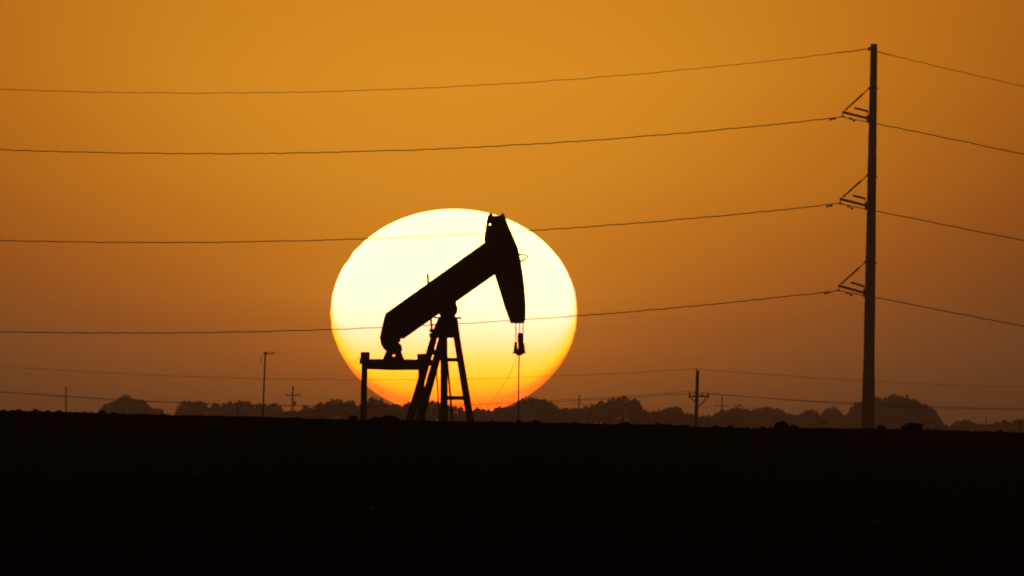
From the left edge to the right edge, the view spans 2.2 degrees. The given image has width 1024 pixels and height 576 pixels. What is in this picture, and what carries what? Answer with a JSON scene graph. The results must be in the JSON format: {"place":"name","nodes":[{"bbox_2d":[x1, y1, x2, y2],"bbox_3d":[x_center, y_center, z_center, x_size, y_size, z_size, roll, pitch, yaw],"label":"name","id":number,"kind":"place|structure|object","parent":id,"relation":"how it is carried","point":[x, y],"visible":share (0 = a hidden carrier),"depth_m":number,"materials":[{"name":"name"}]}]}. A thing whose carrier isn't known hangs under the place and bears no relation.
{"place":"outdoors","nodes":[
{"label":"outdoors","id":0,"kind":"place"},
{"bbox_2d":[0,410,1023,575],"bbox_3d":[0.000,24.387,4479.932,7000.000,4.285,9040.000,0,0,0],"label":"ground","id":1,"kind":"structure","parent":0,"point":[96,494],"depth_m":274.92,"materials":[{"name":"soil"}]},
{"bbox_2d":[63,387,68,411],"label":"utility pole","id":2,"kind":"object","parent":1,"relation":"on","point":[65,399],"visible":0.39,"depth_m":5999.79,"materials":[{"name":"brown wood"}]},
{"bbox_2d":[99,397,126,413],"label":"tree","id":3,"kind":"object","parent":1,"relation":"on","point":[119,406],"visible":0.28,"depth_m":4624.91,"materials":[{"name":"brown plant"}]},
{"bbox_2d":[115,394,136,413],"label":"tree","id":4,"kind":"object","parent":1,"relation":"on","point":[127,400],"visible":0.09,"depth_m":4674.15,"materials":[{"name":"brown plant"}]},
{"bbox_2d":[128,398,153,414],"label":"tree","id":5,"kind":"object","parent":1,"relation":"on","point":[141,407],"visible":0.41,"depth_m":4321.34,"materials":[{"name":"brown plant"}]},
{"bbox_2d":[148,404,175,415],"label":"tree","id":6,"kind":"object","parent":1,"relation":"on","point":[157,411],"visible":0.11,"depth_m":4390.13,"materials":[{"name":"brown plant"}]},
{"bbox_2d":[174,400,194,414],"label":"tree","id":7,"kind":"object","parent":1,"relation":"on","point":[181,410],"visible":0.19,"depth_m":4626.59,"materials":[{"name":"brown plant"}]},
{"bbox_2d":[188,401,212,415],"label":"tree","id":8,"kind":"object","parent":1,"relation":"on","point":[197,408],"visible":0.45,"depth_m":4536.56,"materials":[{"name":"brown plant"}]},
{"bbox_2d":[209,403,220,415],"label":"tree","id":9,"kind":"object","parent":1,"relation":"on","point":[213,407],"visible":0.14,"depth_m":4691.73,"materials":[{"name":"brown plant"}]},
{"bbox_2d":[215,400,244,416],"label":"tree","id":10,"kind":"object","parent":1,"relation":"on","point":[229,409],"visible":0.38,"depth_m":4541.22,"materials":[{"name":"brown plant"}]},
{"bbox_2d":[234,401,250,416],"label":"tree","id":11,"kind":"object","parent":1,"relation":"on","point":[246,413],"visible":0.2,"depth_m":4634.67,"materials":[{"name":"brown plant"}]},
{"bbox_2d":[247,403,271,416],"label":"tree","id":12,"kind":"object","parent":1,"relation":"on","point":[252,411],"visible":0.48,"depth_m":4494.05,"materials":[{"name":"brown plant"}]},
{"bbox_2d":[261,352,274,416],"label":"street lamp","id":13,"kind":"object","parent":1,"relation":"on","point":[265,353],"visible":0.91,"depth_m":1499.95,"materials":[{"name":"metal"}]},
{"bbox_2d":[264,403,283,417],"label":"tree","id":14,"kind":"object","parent":1,"relation":"on","point":[276,410],"visible":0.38,"depth_m":4668.05,"materials":[{"name":"brown plant"}]},
{"bbox_2d":[281,409,298,417],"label":"tree","id":15,"kind":"object","parent":1,"relation":"on","point":[289,413],"visible":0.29,"depth_m":4318.71,"materials":[{"name":"brown plant"}]},
{"bbox_2d":[286,386,300,409],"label":"utility pole","id":16,"kind":"object","parent":1,"relation":"on","point":[293,401],"visible":0.55,"depth_m":5899.72,"materials":[{"name":"metal"}]},
{"bbox_2d":[295,404,312,418],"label":"tree","id":17,"kind":"object","parent":1,"relation":"on","point":[302,413],"visible":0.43,"depth_m":4301.87,"materials":[{"name":"brown plant"}]},
{"bbox_2d":[310,402,330,418],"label":"tree","id":18,"kind":"object","parent":1,"relation":"on","point":[319,411],"visible":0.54,"depth_m":4281.22,"materials":[{"name":"brown plant"}]},
{"bbox_2d":[325,398,348,419],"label":"tree","id":19,"kind":"object","parent":1,"relation":"on","point":[336,412],"visible":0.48,"depth_m":4576.69,"materials":[{"name":"brown plant"}]},
{"bbox_2d":[341,400,357,419],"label":"tree","id":20,"kind":"object","parent":1,"relation":"on","point":[345,411],"visible":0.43,"depth_m":4565.51,"materials":[{"name":"brown plant"}]},
{"bbox_2d":[349,415,357,419],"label":"dirt clod","id":21,"kind":"object","parent":1,"relation":"on","point":[354,417],"visible":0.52,"depth_m":449.94,"materials":[{"name":"black soil"}]},
{"bbox_2d":[354,396,389,419],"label":"tree","id":22,"kind":"object","parent":1,"relation":"on","point":[374,411],"visible":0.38,"depth_m":4326.76,"materials":[{"name":"brown plant"}]},
{"bbox_2d":[377,415,399,420],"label":"dirt clod","id":23,"kind":"object","parent":1,"relation":"on","point":[388,417],"visible":0.62,"depth_m":449.86,"materials":[{"name":"black soil"}]},
{"bbox_2d":[381,401,409,419],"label":"tree","id":24,"kind":"object","parent":1,"relation":"on","point":[400,412],"visible":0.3,"depth_m":4642.83,"materials":[{"name":"brown plant"}]},
{"bbox_2d":[408,402,429,420],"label":"tree","id":25,"kind":"object","parent":1,"relation":"on","point":[427,416],"visible":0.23,"depth_m":4668.09,"materials":[{"name":"brown plant"}]},
{"bbox_2d":[427,400,439,420],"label":"tree","id":26,"kind":"object","parent":1,"relation":"on","point":[433,411],"visible":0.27,"depth_m":4679.08,"materials":[{"name":"brown plant"}]},
{"bbox_2d":[357,213,528,421],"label":"pump jack","id":27,"kind":"object","parent":1,"relation":"on","point":[497,254],"visible":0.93,"depth_m":1499.20,"materials":[{"name":"paint"}]},
{"bbox_2d":[448,405,465,421],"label":"tree","id":28,"kind":"object","parent":1,"relation":"on","point":[460,416],"visible":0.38,"depth_m":4633.25,"materials":[{"name":"brown plant"}]},
{"bbox_2d":[463,407,499,421],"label":"tree","id":29,"kind":"object","parent":1,"relation":"on","point":[488,415],"visible":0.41,"depth_m":4533.72,"materials":[{"name":"brown plant"}]},
{"bbox_2d":[493,405,511,421],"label":"tree","id":30,"kind":"object","parent":1,"relation":"on","point":[502,409],"visible":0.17,"depth_m":4620.48,"materials":[{"name":"brown plant"}]},
{"bbox_2d":[503,396,556,422],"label":"tree","id":31,"kind":"object","parent":1,"relation":"on","point":[544,411],"visible":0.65,"depth_m":4555.42,"materials":[{"name":"brown plant"}]},
{"bbox_2d":[542,402,570,422],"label":"tree","id":32,"kind":"object","parent":1,"relation":"on","point":[563,416],"visible":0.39,"depth_m":4602.52,"materials":[{"name":"brown plant"}]},
{"bbox_2d":[559,405,594,423],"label":"tree","id":33,"kind":"object","parent":1,"relation":"on","point":[578,415],"visible":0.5,"depth_m":4632.10,"materials":[{"name":"brown plant"}]},
{"bbox_2d":[573,395,583,409],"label":"utility pole","id":34,"kind":"object","parent":1,"relation":"on","point":[578,403],"visible":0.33,"depth_m":5949.81,"materials":[{"name":"brown wood"}]},
{"bbox_2d":[586,400,612,423],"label":"tree","id":35,"kind":"object","parent":1,"relation":"on","point":[599,412],"visible":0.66,"depth_m":4252.07,"materials":[{"name":"brown plant"}]},
{"bbox_2d":[601,395,643,424],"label":"tree","id":36,"kind":"object","parent":1,"relation":"on","point":[630,411],"visible":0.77,"depth_m":4276.95,"materials":[{"name":"brown plant"}]},
{"bbox_2d":[637,400,676,425],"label":"tree","id":37,"kind":"object","parent":1,"relation":"on","point":[665,415],"visible":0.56,"depth_m":4421.86,"materials":[{"name":"brown plant"}]},
{"bbox_2d":[669,406,688,425],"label":"tree","id":38,"kind":"object","parent":1,"relation":"on","point":[682,419],"visible":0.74,"depth_m":4453.29,"materials":[{"name":"brown plant"}]},
{"bbox_2d":[681,412,709,426],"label":"tree","id":39,"kind":"object","parent":1,"relation":"on","point":[702,421],"visible":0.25,"depth_m":4539.53,"materials":[{"name":"brown plant"}]},
{"bbox_2d":[688,368,708,426],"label":"utility pole","id":40,"kind":"object","parent":1,"relation":"on","point":[696,396],"visible":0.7,"depth_m":1999.86,"materials":[{"name":"metal"}]},
{"bbox_2d":[3,392,995,409],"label":"distribution wire","id":41,"kind":"object","parent":40,"relation":"attached to","point":[523,403],"visible":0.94,"depth_m":2000.12,"materials":[{"name":"black metal"}]},
{"bbox_2d":[0,391,1005,408],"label":"distribution wire","id":42,"kind":"object","parent":40,"relation":"attached to","point":[526,401],"visible":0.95,"depth_m":1999.72,"materials":[{"name":"black metal"}]},
{"bbox_2d":[4,366,1010,386],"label":"distribution wire","id":43,"kind":"object","parent":40,"relation":"attached to","point":[458,378],"visible":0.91,"depth_m":1999.98,"materials":[{"name":"black metal"}]},
{"bbox_2d":[9,392,1023,409],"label":"distribution wire","id":44,"kind":"object","parent":40,"relation":"attached to","point":[585,399],"visible":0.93,"depth_m":1999.93,"materials":[{"name":"black metal"}]},
{"bbox_2d":[714,396,727,425],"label":"utility pole","id":45,"kind":"object","parent":1,"relation":"on","point":[721,405],"visible":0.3,"depth_m":5999.80,"materials":[{"name":"brown wood"}]},
{"bbox_2d":[6,387,1013,409],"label":"distribution wire","id":46,"kind":"object","parent":45,"relation":"attached to","point":[483,406],"visible":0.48,"depth_m":5999.93,"materials":[{"name":"black metal"}]},
{"bbox_2d":[706,407,743,427],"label":"tree","id":47,"kind":"object","parent":1,"relation":"on","point":[723,418],"visible":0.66,"depth_m":4313.15,"materials":[{"name":"brown plant"}]},
{"bbox_2d":[740,406,784,427],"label":"tree","id":48,"kind":"object","parent":1,"relation":"on","point":[766,417],"visible":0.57,"depth_m":4683.91,"materials":[{"name":"brown plant"}]},
{"bbox_2d":[774,421,787,428],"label":"dirt clod","id":49,"kind":"object","parent":1,"relation":"on","point":[781,425],"visible":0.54,"depth_m":449.92,"materials":[{"name":"black soil"}]},
{"bbox_2d":[779,411,801,425],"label":"tree","id":50,"kind":"object","parent":1,"relation":"on","point":[789,419],"visible":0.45,"depth_m":4495.98,"materials":[{"name":"brown plant"}]},
{"bbox_2d":[797,409,824,427],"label":"tree","id":51,"kind":"object","parent":1,"relation":"on","point":[812,418],"visible":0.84,"depth_m":4306.55,"materials":[{"name":"brown plant"}]},
{"bbox_2d":[822,405,843,427],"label":"tree","id":52,"kind":"object","parent":1,"relation":"on","point":[832,417],"visible":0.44,"depth_m":4634.94,"materials":[{"name":"brown plant"}]},
{"bbox_2d":[841,405,853,428],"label":"tree","id":53,"kind":"object","parent":1,"relation":"on","point":[846,420],"visible":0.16,"depth_m":4507.15,"materials":[{"name":"brown plant"}]},
{"bbox_2d":[824,44,878,428],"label":"transmission pole","id":54,"kind":"object","parent":1,"relation":"on","point":[868,394],"visible":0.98,"depth_m":1899.74,"materials":[{"name":"metal"}]},
{"bbox_2d":[0,117,1023,154],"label":"power cable","id":55,"kind":"object","parent":54,"relation":"attached to","point":[509,145],"visible":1,"depth_m":1898.85,"materials":[{"name":"black metal"}]},
{"bbox_2d":[0,203,1023,242],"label":"power cable","id":56,"kind":"object","parent":54,"relation":"attached to","point":[511,232],"visible":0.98,"depth_m":1898.82,"materials":[{"name":"black metal"}]},
{"bbox_2d":[0,290,1023,333],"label":"power cable","id":57,"kind":"object","parent":54,"relation":"attached to","point":[525,319],"visible":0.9,"depth_m":1898.79,"materials":[{"name":"black metal"}]},
{"bbox_2d":[0,48,1023,93],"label":"power cable","id":58,"kind":"object","parent":54,"relation":"attached to","point":[551,80],"visible":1,"depth_m":1899.93,"materials":[{"name":"black metal"}]},
{"bbox_2d":[876,425,886,428],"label":"dirt clod","id":59,"kind":"object","parent":1,"relation":"on","point":[881,427],"visible":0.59,"depth_m":449.95,"materials":[{"name":"black soil"}]},
{"bbox_2d":[849,393,948,429],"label":"tree","id":60,"kind":"object","parent":1,"relation":"on","point":[888,417],"visible":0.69,"depth_m":4145.00,"materials":[{"name":"black plant"}]},
{"bbox_2d":[901,423,922,429],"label":"boulder","id":61,"kind":"object","parent":1,"relation":"on","point":[912,426],"visible":0.56,"depth_m":449.86,"materials":[{"name":"black stone"}]},
{"bbox_2d":[948,419,984,431],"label":"tree","id":62,"kind":"object","parent":1,"relation":"on","point":[967,425],"visible":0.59,"depth_m":4548.79,"materials":[{"name":"brown plant"}]},
{"bbox_2d":[977,423,994,431],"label":"tree","id":63,"kind":"object","parent":1,"relation":"on","point":[988,427],"visible":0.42,"depth_m":4579.90,"materials":[{"name":"brown plant"}]},
{"bbox_2d":[992,420,1018,431],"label":"tree","id":64,"kind":"object","parent":1,"relation":"on","point":[1005,426],"visible":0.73,"depth_m":4259.12,"materials":[{"name":"brown plant"}]},
{"bbox_2d":[1015,419,1023,432],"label":"tree","id":65,"kind":"object","parent":1,"relation":"on","point":[1018,420],"visible":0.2,"depth_m":4435.36,"materials":[{"name":"brown plant"}]},
{"bbox_2d":[0,0,1023,427],"label":"sky","id":66,"kind":"structure","parent":0,"point":[213,48],"materials":[{"name":"orange"}]}
]}

